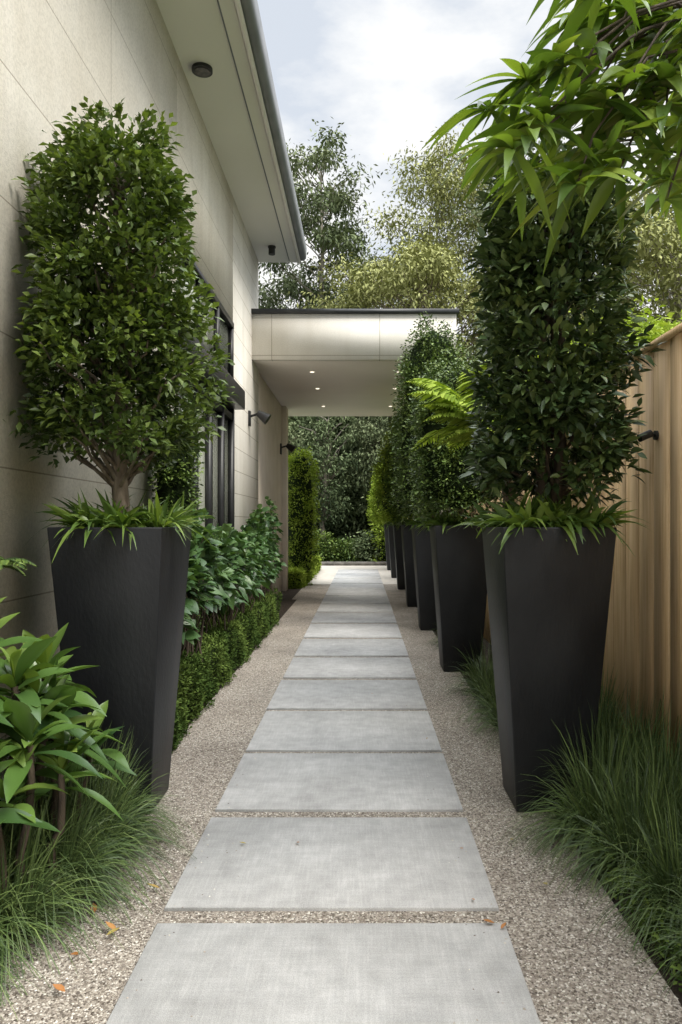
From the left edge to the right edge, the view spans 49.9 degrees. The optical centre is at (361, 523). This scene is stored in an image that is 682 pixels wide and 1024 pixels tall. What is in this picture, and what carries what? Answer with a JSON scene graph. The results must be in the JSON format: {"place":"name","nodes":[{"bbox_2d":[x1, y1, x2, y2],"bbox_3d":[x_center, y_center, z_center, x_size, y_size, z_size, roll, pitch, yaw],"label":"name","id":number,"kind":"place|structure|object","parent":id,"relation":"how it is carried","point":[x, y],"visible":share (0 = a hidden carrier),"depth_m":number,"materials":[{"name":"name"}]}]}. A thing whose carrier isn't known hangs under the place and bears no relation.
{"place":"outdoors","nodes":[
{"label":"outdoors","id":0,"kind":"place"},
{"bbox_2d":[177,55,232,320],"bbox_3d":[-1.800,-3.385,7.975,0.300,1.630,2.850,0,0,0],"label":"wall above window","id":1,"kind":"structure","parent":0,"point":[212,198],"depth_m":7.80,"materials":[{"name":"white paint"}]},
{"bbox_2d":[156,0,297,262],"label":"soffit","id":2,"kind":"structure","parent":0,"point":[196,30],"depth_m":7.47,"materials":[{"name":"paint"}]},
{"bbox_2d":[192,62,212,77],"bbox_3d":[-1.470,-4.185,6.760,0.190,0.030,0.190,0,0,0],"label":"downlight ring","id":3,"kind":"object","parent":2,"relation":"attached to","point":[202,64],"visible":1,"depth_m":6.70,"materials":[{"name":"black metal"}]},
{"bbox_2d":[194,67,209,76],"bbox_3d":[-1.470,-4.167,6.760,0.140,0.006,0.140,0,0,0],"label":"downlight lens","id":4,"kind":"object","parent":3,"relation":"attached to","point":[202,71],"visible":1,"depth_m":6.75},
{"bbox_2d":[217,0,289,260],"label":"soffit shadow line","id":5,"kind":"object","parent":2,"relation":"attached to","point":[249,116],"visible":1,"depth_m":7.40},
{"bbox_2d":[269,247,274,255],"bbox_3d":[-1.360,-4.130,11.100,0.100,0.100,0.100,0,0,0],"label":"spot body","id":6,"kind":"object","parent":2,"relation":"attached to","point":[271,251],"visible":1,"depth_m":11.06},
{"bbox_3d":[-4.660,-4.350,3.200,7.280,0.220,17.200,0,0,0],"label":"roof slab","id":7,"kind":"object","parent":2,"relation":"on","visible":0},
{"bbox_2d":[234,0,299,263],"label":"fascia","id":8,"kind":"structure","parent":7,"relation":"attached to","point":[240,14],"depth_m":7.43,"materials":[{"name":"paint"}]},
{"bbox_2d":[240,0,306,260],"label":"gutter","id":9,"kind":"object","parent":7,"relation":"attached to","point":[252,16],"visible":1,"depth_m":7.56,"materials":[{"name":"grey metal"}]},
{"bbox_2d":[258,372,281,594],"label":"wall under roof","id":10,"kind":"structure","parent":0,"point":[269,461],"depth_m":13.58,"materials":[{"name":"beige paint"}]},
{"bbox_2d":[106,569,540,1023],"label":"stepping slab path","id":11,"kind":"structure","parent":0,"point":[328,973],"depth_m":2.89,"materials":[{"name":"concrete"}]},
{"bbox_2d":[53,738,547,991],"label":"fallen leaves","id":12,"kind":"object","parent":11,"relation":"on","point":[59,987],"visible":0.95,"depth_m":2.50,"materials":[{"name":"brown plant"}]},
{"bbox_2d":[0,599,681,1023],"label":"gravel path","id":13,"kind":"structure","parent":0,"point":[284,639],"depth_m":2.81,"materials":[{"name":"beige gravel"}]},
{"bbox_2d":[482,527,616,811],"bbox_3d":[0.925,0.706,3.720,0.535,1.381,0.599,0,0,0],"label":"tapered planter","id":14,"kind":"object","parent":13,"relation":"on","point":[548,595],"visible":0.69,"depth_m":3.48,"materials":[{"name":"plastic"}]},
{"bbox_2d":[451,482,645,554],"bbox_3d":[0.943,-0.035,3.715,0.970,0.378,0.894,0,0,0],"label":"strap leaf plant","id":15,"kind":"object","parent":14,"relation":"on","point":[566,516],"visible":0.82,"depth_m":3.48,"materials":[{"name":"green plant"}]},
{"bbox_2d":[458,136,668,510],"bbox_3d":[0.991,-0.921,3.744,1.012,2.054,1.049,0,0,0],"label":"potted evergreen tree","id":16,"kind":"object","parent":14,"relation":"on","point":[550,402],"visible":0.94,"depth_m":3.54,"materials":[{"name":"green plant"}]},
{"bbox_2d":[292,584,405,598],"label":"gravel path","id":17,"kind":"structure","parent":0,"point":[319,591],"depth_m":14.99,"materials":[{"name":"beige gravel"}]},
{"bbox_2d":[393,525,404,588],"bbox_3d":[0.950,0.706,15.800,0.535,1.381,0.599,0,0,0],"label":"tapered planter","id":18,"kind":"object","parent":17,"relation":"on","point":[399,558],"visible":0.37,"depth_m":15.57,"materials":[{"name":"plastic"}]},
{"bbox_2d":[385,517,412,528],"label":"strap leaf plant","id":19,"kind":"object","parent":18,"relation":"on","point":[391,523],"visible":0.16,"depth_m":15.62,"materials":[{"name":"green plant"}]},
{"bbox_2d":[370,423,429,523],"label":"topiary tree","id":20,"kind":"object","parent":18,"relation":"on","point":[381,491],"visible":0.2,"depth_m":15.63,"materials":[{"name":"green plant"}]},
{"bbox_2d":[308,566,396,583],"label":"courtyard paving","id":21,"kind":"structure","parent":0,"point":[325,574],"depth_m":20.70,"materials":[{"name":"beige concrete"}]},
{"bbox_2d":[384,524,390,569],"bbox_3d":[0.950,0.706,22.300,0.535,1.381,0.599,0,0,0],"label":"tapered planter","id":22,"kind":"object","parent":21,"relation":"on","point":[387,547],"visible":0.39,"depth_m":22.08,"materials":[{"name":"plastic"}]},
{"bbox_2d":[366,486,384,525],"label":"topiary tree","id":23,"kind":"object","parent":22,"relation":"on","point":[368,514],"visible":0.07,"depth_m":22.17,"materials":[{"name":"green plant"}]},
{"bbox_2d":[388,525,396,577],"bbox_3d":[0.950,0.706,19.100,0.535,1.381,0.599,0,0,0],"label":"tapered planter","id":24,"kind":"object","parent":21,"relation":"on","point":[392,552],"visible":0.26,"depth_m":18.88,"materials":[{"name":"plastic"}]},
{"bbox_2d":[368,467,412,524],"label":"topiary tree","id":25,"kind":"object","parent":24,"relation":"on","point":[373,513],"visible":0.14,"depth_m":18.95,"materials":[{"name":"green plant"}]},
{"bbox_2d":[180,587,681,1004],"bbox_3d":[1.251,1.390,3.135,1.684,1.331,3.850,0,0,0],"label":"mondo grass","id":26,"kind":"structure","parent":0,"point":[630,798],"depth_m":3.00,"materials":[{"name":"green plant"}]},
{"bbox_2d":[0,556,37,576],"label":"garden fern","id":27,"kind":"object","parent":26,"relation":"on","point":[7,563],"visible":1,"depth_m":3.04,"materials":[{"name":"green plant"}]},
{"bbox_2d":[0,597,136,904],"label":"shrub","id":28,"kind":"object","parent":26,"relation":"on","point":[39,720],"visible":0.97,"depth_m":2.63,"materials":[{"name":"green plant"}]},
{"bbox_2d":[0,711,199,1020],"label":"mondo grass","id":29,"kind":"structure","parent":26,"relation":"on","point":[93,844],"depth_m":2.69,"materials":[{"name":"green plant"}]},
{"bbox_2d":[47,527,191,812],"bbox_3d":[-1.190,0.706,3.690,0.535,1.381,0.599,0,0,0],"label":"tapered planter","id":30,"kind":"object","parent":26,"relation":"on","point":[120,608],"visible":0.7,"depth_m":3.44,"materials":[{"name":"plastic"}]},
{"bbox_2d":[26,488,216,563],"bbox_3d":[-1.181,-0.013,3.681,0.908,0.374,1.050,0,0,0],"label":"strap leaf plant","id":31,"kind":"object","parent":30,"relation":"on","point":[86,515],"visible":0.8,"depth_m":3.46,"materials":[{"name":"green plant"}]},
{"bbox_2d":[9,96,239,513],"bbox_3d":[-1.199,-1.014,3.709,1.152,2.232,1.063,0,0,0],"label":"potted ficus tree","id":32,"kind":"object","parent":30,"relation":"on","point":[124,296],"visible":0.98,"depth_m":3.49,"materials":[{"name":"green plant"}]},
{"bbox_2d":[157,424,190,650],"bbox_3d":[-1.461,0.255,5.701,0.263,2.190,0.263,0,0,0],"label":"shrub","id":33,"kind":"object","parent":26,"relation":"on","point":[165,488],"visible":0.1,"depth_m":5.59,"materials":[{"name":"green plant"}]},
{"bbox_2d":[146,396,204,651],"bbox_3d":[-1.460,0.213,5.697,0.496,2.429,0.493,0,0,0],"label":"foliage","id":34,"kind":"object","parent":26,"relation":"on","point":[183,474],"visible":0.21,"depth_m":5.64,"materials":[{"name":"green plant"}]},
{"bbox_2d":[172,586,282,753],"bbox_3d":[-1.361,1.154,7.456,0.528,0.559,6.324,0,0,0],"label":"box hedge","id":35,"kind":"object","parent":26,"relation":"on","point":[226,652],"visible":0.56,"depth_m":6.23,"materials":[{"name":"green plant"}]},
{"bbox_2d":[180,496,286,666],"bbox_3d":[-1.377,0.481,7.496,0.724,1.746,6.424,0,0,0],"label":"broad leaf shrub","id":36,"kind":"object","parent":26,"relation":"on","point":[243,559],"visible":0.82,"depth_m":6.62,"materials":[{"name":"green plant"}]},
{"bbox_2d":[288,446,321,584],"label":"columnar hedge tree","id":37,"kind":"object","parent":26,"relation":"on","point":[302,512],"visible":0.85,"depth_m":16.66,"materials":[{"name":"green plant"}]},
{"bbox_2d":[288,555,322,588],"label":"box hedge","id":38,"kind":"object","parent":26,"relation":"on","point":[297,578],"visible":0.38,"depth_m":15.93,"materials":[{"name":"green plant"}]},
{"bbox_2d":[0,728,681,991],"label":"ground cover plants","id":39,"kind":"object","parent":26,"relation":"on","point":[676,949],"visible":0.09,"depth_m":2.51,"materials":[{"name":"green plant"}]},
{"bbox_2d":[321,562,386,565],"bbox_3d":[-1.050,1.335,24.700,4.900,0.130,0.200,0,0,0],"label":"stone edging","id":40,"kind":"object","parent":26,"relation":"on","point":[354,563],"visible":0.29,"depth_m":24.60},
{"bbox_2d":[401,525,416,606],"bbox_3d":[0.950,0.706,12.500,0.535,1.381,0.599,0,0,0],"label":"tapered planter","id":41,"kind":"object","parent":26,"relation":"on","point":[409,570],"visible":0.51,"depth_m":12.28,"materials":[{"name":"plastic"}]},
{"bbox_2d":[382,404,423,522],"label":"topiary tree","id":42,"kind":"object","parent":41,"relation":"on","point":[395,509],"visible":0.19,"depth_m":12.40,"materials":[{"name":"green plant"}]},
{"bbox_2d":[394,517,416,528],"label":"strap leaf plant","id":43,"kind":"object","parent":41,"relation":"on","point":[402,523],"visible":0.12,"depth_m":12.50,"materials":[{"name":"green plant"}]},
{"bbox_2d":[411,525,436,629],"bbox_3d":[0.950,0.706,9.800,0.535,1.381,0.599,0,0,0],"label":"tapered planter","id":44,"kind":"object","parent":26,"relation":"on","point":[424,582],"visible":0.4,"depth_m":9.58,"materials":[{"name":"plastic"}]},
{"bbox_2d":[407,514,453,530],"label":"strap leaf plant","id":45,"kind":"object","parent":44,"relation":"on","point":[413,522],"visible":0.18,"depth_m":9.64,"materials":[{"name":"green plant"}]},
{"bbox_2d":[388,311,474,521],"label":"topiary tree","id":46,"kind":"object","parent":44,"relation":"on","point":[428,345],"visible":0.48,"depth_m":9.61,"materials":[{"name":"green plant"}]},
{"bbox_2d":[429,526,486,671],"bbox_3d":[0.950,0.706,7.100,0.535,1.381,0.599,0,0,0],"label":"tapered planter","id":47,"kind":"object","parent":26,"relation":"on","point":[459,576],"visible":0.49,"depth_m":6.87,"materials":[{"name":"plastic"}]},
{"bbox_2d":[413,507,478,532],"bbox_3d":[0.924,-0.031,7.101,0.865,0.331,0.808,0,0,0],"label":"strap leaf plant","id":48,"kind":"object","parent":47,"relation":"on","point":[444,522],"visible":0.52,"depth_m":6.97,"materials":[{"name":"green plant"}]},
{"bbox_2d":[401,344,502,525],"bbox_3d":[0.940,-0.808,7.111,1.132,1.818,1.110,0,0,0],"label":"topiary tree","id":49,"kind":"object","parent":47,"relation":"on","point":[439,472],"visible":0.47,"depth_m":6.86,"materials":[{"name":"green plant"}]},
{"bbox_2d":[426,624,499,758],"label":"mondo grass","id":50,"kind":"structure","parent":26,"relation":"on","point":[482,686],"depth_m":5.53,"materials":[{"name":"green plant"}]},
{"bbox_2d":[405,351,547,507],"bbox_3d":[1.052,0.125,5.332,1.514,2.555,1.554,0,0,0],"label":"tree fern","id":51,"kind":"object","parent":26,"relation":"on","point":[451,404],"visible":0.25,"depth_m":5.25,"materials":[{"name":"green plant"}]},
{"bbox_2d":[464,323,681,770],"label":"timber fence","id":52,"kind":"object","parent":26,"relation":"on","point":[643,642],"visible":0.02,"depth_m":3.79,"materials":[{"name":"brown wood"}]},
{"bbox_2d":[637,430,658,441],"bbox_3d":[1.447,-0.445,3.709,0.117,0.063,0.050,0,0,-14],"label":"fence light","id":53,"kind":"object","parent":52,"relation":"attached to","point":[650,434],"visible":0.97,"depth_m":3.69,"materials":[{"name":"black metal"}]},
{"bbox_2d":[257,0,681,360],"label":"sky","id":54,"kind":"structure","parent":0,"point":[394,72],"materials":[{"name":"white"}]},
{"label":"ground","id":55,"kind":"structure","parent":0,"visible":0},
{"bbox_2d":[0,0,176,803],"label":"wall","id":56,"kind":"structure","parent":55,"relation":"on","point":[59,59],"depth_m":3.78,"materials":[{"name":"white paint"}]},
{"bbox_2d":[233,198,257,584],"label":"wall pier","id":57,"kind":"structure","parent":55,"relation":"on","point":[245,280],"depth_m":10.33,"materials":[{"name":"white paint"}]},
{"bbox_2d":[180,262,227,370],"bbox_3d":[-1.710,-2.135,7.975,0.020,0.870,2.850,0,0,0],"label":"glass","id":58,"kind":"object","parent":57,"relation":"attached to","point":[224,332],"visible":0.07,"depth_m":8.41,"materials":[{"name":"black glass"}]},
{"bbox_2d":[183,249,233,328],"bbox_3d":[-1.667,-2.534,7.975,0.063,0.068,2.850,0,0,0],"label":"frame top","id":59,"kind":"object","parent":57,"relation":"attached to","point":[226,318],"visible":0.43,"depth_m":8.26,"materials":[{"name":"black metal"}]},
{"bbox_2d":[196,280,202,342],"bbox_3d":[-1.669,-2.100,7.530,0.058,0.800,0.060,0,0,0],"label":"mullion","id":60,"kind":"object","parent":59,"relation":"attached to","point":[198,297],"visible":0.07,"depth_m":7.50},
{"bbox_2d":[214,306,219,358],"bbox_3d":[-1.669,-2.100,8.450,0.058,0.800,0.060,0,0,0],"label":"mullion","id":61,"kind":"object","parent":59,"relation":"attached to","point":[217,314],"visible":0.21,"depth_m":8.42},
{"bbox_2d":[180,332,244,409],"bbox_3d":[-1.610,-1.580,7.915,0.240,0.240,2.930,0,0,0],"label":"door canopy","id":62,"kind":"object","parent":57,"relation":"attached to","point":[238,404],"visible":0.29,"depth_m":8.14,"materials":[{"name":"black metal"}]},
{"bbox_2d":[181,385,227,620],"bbox_3d":[-1.710,-0.080,7.975,0.020,2.760,2.850,0,0,0],"label":"glass door","id":63,"kind":"structure","parent":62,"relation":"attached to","point":[215,477],"depth_m":8.53,"materials":[{"name":"grey glass"}]},
{"bbox_2d":[190,379,198,615],"bbox_3d":[-1.664,-0.080,7.290,0.068,2.760,0.080,0,0,0],"label":"door stile","id":64,"kind":"object","parent":63,"relation":"attached to","point":[197,470],"depth_m":7.25,"materials":[{"name":"black metal"}]},
{"bbox_2d":[184,375,232,419],"bbox_3d":[-1.669,-1.360,7.975,0.058,0.080,2.690,0,0,0],"label":"door rail","id":65,"kind":"object","parent":63,"relation":"attached to","point":[228,415],"depth_m":8.52,"materials":[{"name":"black metal"}]},
{"bbox_2d":[205,389,212,617],"bbox_3d":[-1.664,-0.080,7.990,0.068,2.760,0.080,0,0,0],"label":"door stile","id":66,"kind":"object","parent":63,"relation":"attached to","point":[209,479],"depth_m":7.95,"materials":[{"name":"black metal"}]},
{"bbox_2d":[218,400,224,609],"bbox_3d":[-1.664,-0.080,8.690,0.068,2.760,0.080,0,0,0],"label":"door stile","id":67,"kind":"object","parent":63,"relation":"attached to","point":[221,477],"depth_m":8.65,"materials":[{"name":"black metal"}]},
{"bbox_2d":[228,409,234,608],"bbox_3d":[-1.664,-0.080,9.360,0.068,2.760,0.080,0,0,0],"label":"door stile","id":68,"kind":"object","parent":63,"relation":"attached to","point":[231,471],"depth_m":9.32,"materials":[{"name":"black metal"}]},
{"bbox_2d":[228,328,233,377],"bbox_3d":[-1.669,-2.100,9.370,0.058,0.800,0.060,0,0,0],"label":"mullion","id":69,"kind":"object","parent":62,"relation":"on","point":[231,348],"visible":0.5,"depth_m":9.34},
{"bbox_2d":[248,410,270,425],"bbox_3d":[-1.484,-1.544,10.680,0.332,0.227,0.170,0,0,0],"label":"wall lamp","id":70,"kind":"object","parent":57,"relation":"attached to","point":[263,417],"visible":1,"depth_m":10.64,"materials":[{"name":"black metal"}]},
{"bbox_2d":[282,406,287,590],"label":"end pier","id":71,"kind":"structure","parent":55,"relation":"on","point":[285,495],"depth_m":15.30,"materials":[{"name":"beige paint"}]},
{"bbox_2d":[280,443,295,454],"bbox_3d":[-1.504,-1.544,15.030,0.332,0.227,0.170,0,0,0],"label":"wall lamp","id":72,"kind":"object","parent":71,"relation":"attached to","point":[291,448],"visible":1,"depth_m":15.00,"materials":[{"name":"black metal"}]},
{"bbox_2d":[258,263,340,421],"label":"gum tree","id":73,"kind":"object","parent":55,"relation":"on","point":[268,296],"visible":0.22,"depth_m":31.09,"materials":[{"name":"green plant"}]},
{"bbox_2d":[288,418,319,494],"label":"olive tree","id":74,"kind":"object","parent":55,"relation":"on","point":[294,439],"visible":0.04,"depth_m":26.77,"materials":[{"name":"green plant"}]},
{"bbox_2d":[258,116,382,528],"bbox_3d":[-2.032,-7.348,30.080,5.805,17.532,6.257,0,0,0],"label":"gum tree","id":75,"kind":"object","parent":55,"relation":"on","point":[327,236],"visible":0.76,"depth_m":29.73,"materials":[{"name":"green plant"}]},
{"bbox_2d":[312,529,339,561],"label":"courtyard shrub","id":76,"kind":"object","parent":55,"relation":"on","point":[323,551],"visible":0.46,"depth_m":25.45,"materials":[{"name":"green plant"}]},
{"bbox_2d":[288,416,365,538],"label":"olive tree","id":77,"kind":"object","parent":55,"relation":"on","point":[326,493],"visible":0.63,"depth_m":27.12,"materials":[{"name":"green plant"}]},
{"bbox_2d":[288,416,394,544],"bbox_3d":[-1.000,-2.602,30.466,26.000,8.932,6.311,0,0,0],"label":"background foliage","id":78,"kind":"object","parent":55,"relation":"on","point":[356,521],"visible":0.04,"depth_m":30.34,"materials":[{"name":"green plant"}]},
{"bbox_2d":[328,534,359,561],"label":"courtyard shrub","id":79,"kind":"object","parent":55,"relation":"on","point":[345,554],"visible":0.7,"depth_m":25.55,"materials":[{"name":"green plant"}]},
{"bbox_2d":[251,309,458,519],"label":"portico","id":80,"kind":"structure","parent":55,"relation":"on","point":[324,362],"depth_m":11.00,"materials":[{"name":"paint"}]},
{"bbox_2d":[337,416,394,516],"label":"olive tree","id":81,"kind":"object","parent":55,"relation":"on","point":[371,435],"visible":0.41,"depth_m":27.40,"materials":[{"name":"green plant"}]},
{"bbox_2d":[347,529,385,561],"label":"courtyard shrub","id":82,"kind":"object","parent":55,"relation":"on","point":[366,551],"visible":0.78,"depth_m":25.43,"materials":[{"name":"green plant"}]},
{"bbox_2d":[328,233,413,307],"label":"gum tree","id":83,"kind":"object","parent":55,"relation":"on","point":[367,256],"visible":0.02,"depth_m":34.92,"materials":[{"name":"green plant"}]},
{"bbox_2d":[365,520,385,561],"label":"courtyard shrub","id":84,"kind":"object","parent":55,"relation":"on","point":[380,537],"visible":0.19,"depth_m":25.23,"materials":[{"name":"green plant"}]},
{"bbox_2d":[285,223,500,417],"bbox_3d":[1.795,-4.946,29.170,10.005,12.750,8.376,0,0,0],"label":"broad crowned tree","id":85,"kind":"object","parent":55,"relation":"on","point":[427,268],"visible":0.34,"depth_m":27.52,"materials":[{"name":"green plant"}]},
{"bbox_2d":[358,122,494,328],"bbox_3d":[4.212,-8.886,36.119,9.454,20.688,8.296,0,0,0],"label":"gum tree","id":86,"kind":"object","parent":55,"relation":"on","point":[447,192],"visible":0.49,"depth_m":35.10,"materials":[{"name":"green plant"}]},
{"bbox_2d":[419,127,596,347],"bbox_3d":[7.276,-8.507,32.994,9.557,19.845,8.659,0,0,0],"label":"gum tree","id":87,"kind":"object","parent":55,"relation":"on","point":[469,207],"visible":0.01,"depth_m":32.67,"materials":[{"name":"green plant"}]},
{"bbox_2d":[420,0,681,274],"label":"overhanging tree","id":88,"kind":"object","parent":55,"relation":"on","point":[638,32],"visible":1,"depth_m":2.15,"materials":[{"name":"green plant"}]},
{"bbox_2d":[457,270,655,386],"bbox_3d":[5.162,-2.998,19.957,5.621,8.854,6.160,0,0,0],"label":"gum tree","id":89,"kind":"object","parent":55,"relation":"on","point":[470,350],"visible":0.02,"depth_m":20.03,"materials":[{"name":"green plant"}]},
{"bbox_2d":[547,145,681,348],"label":"gum tree","id":90,"kind":"object","parent":55,"relation":"on","point":[669,268],"visible":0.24,"depth_m":15.79,"materials":[{"name":"green plant"}]},
{"bbox_2d":[568,295,681,356],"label":"neighbouring shrub tree","id":91,"kind":"object","parent":55,"relation":"on","point":[658,330],"visible":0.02,"depth_m":7.87,"materials":[{"name":"green plant"}]},
{"bbox_2d":[589,191,681,318],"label":"gum tree","id":92,"kind":"object","parent":55,"relation":"on","point":[649,271],"visible":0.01,"depth_m":29.84,"materials":[{"name":"green plant"}]}
]}

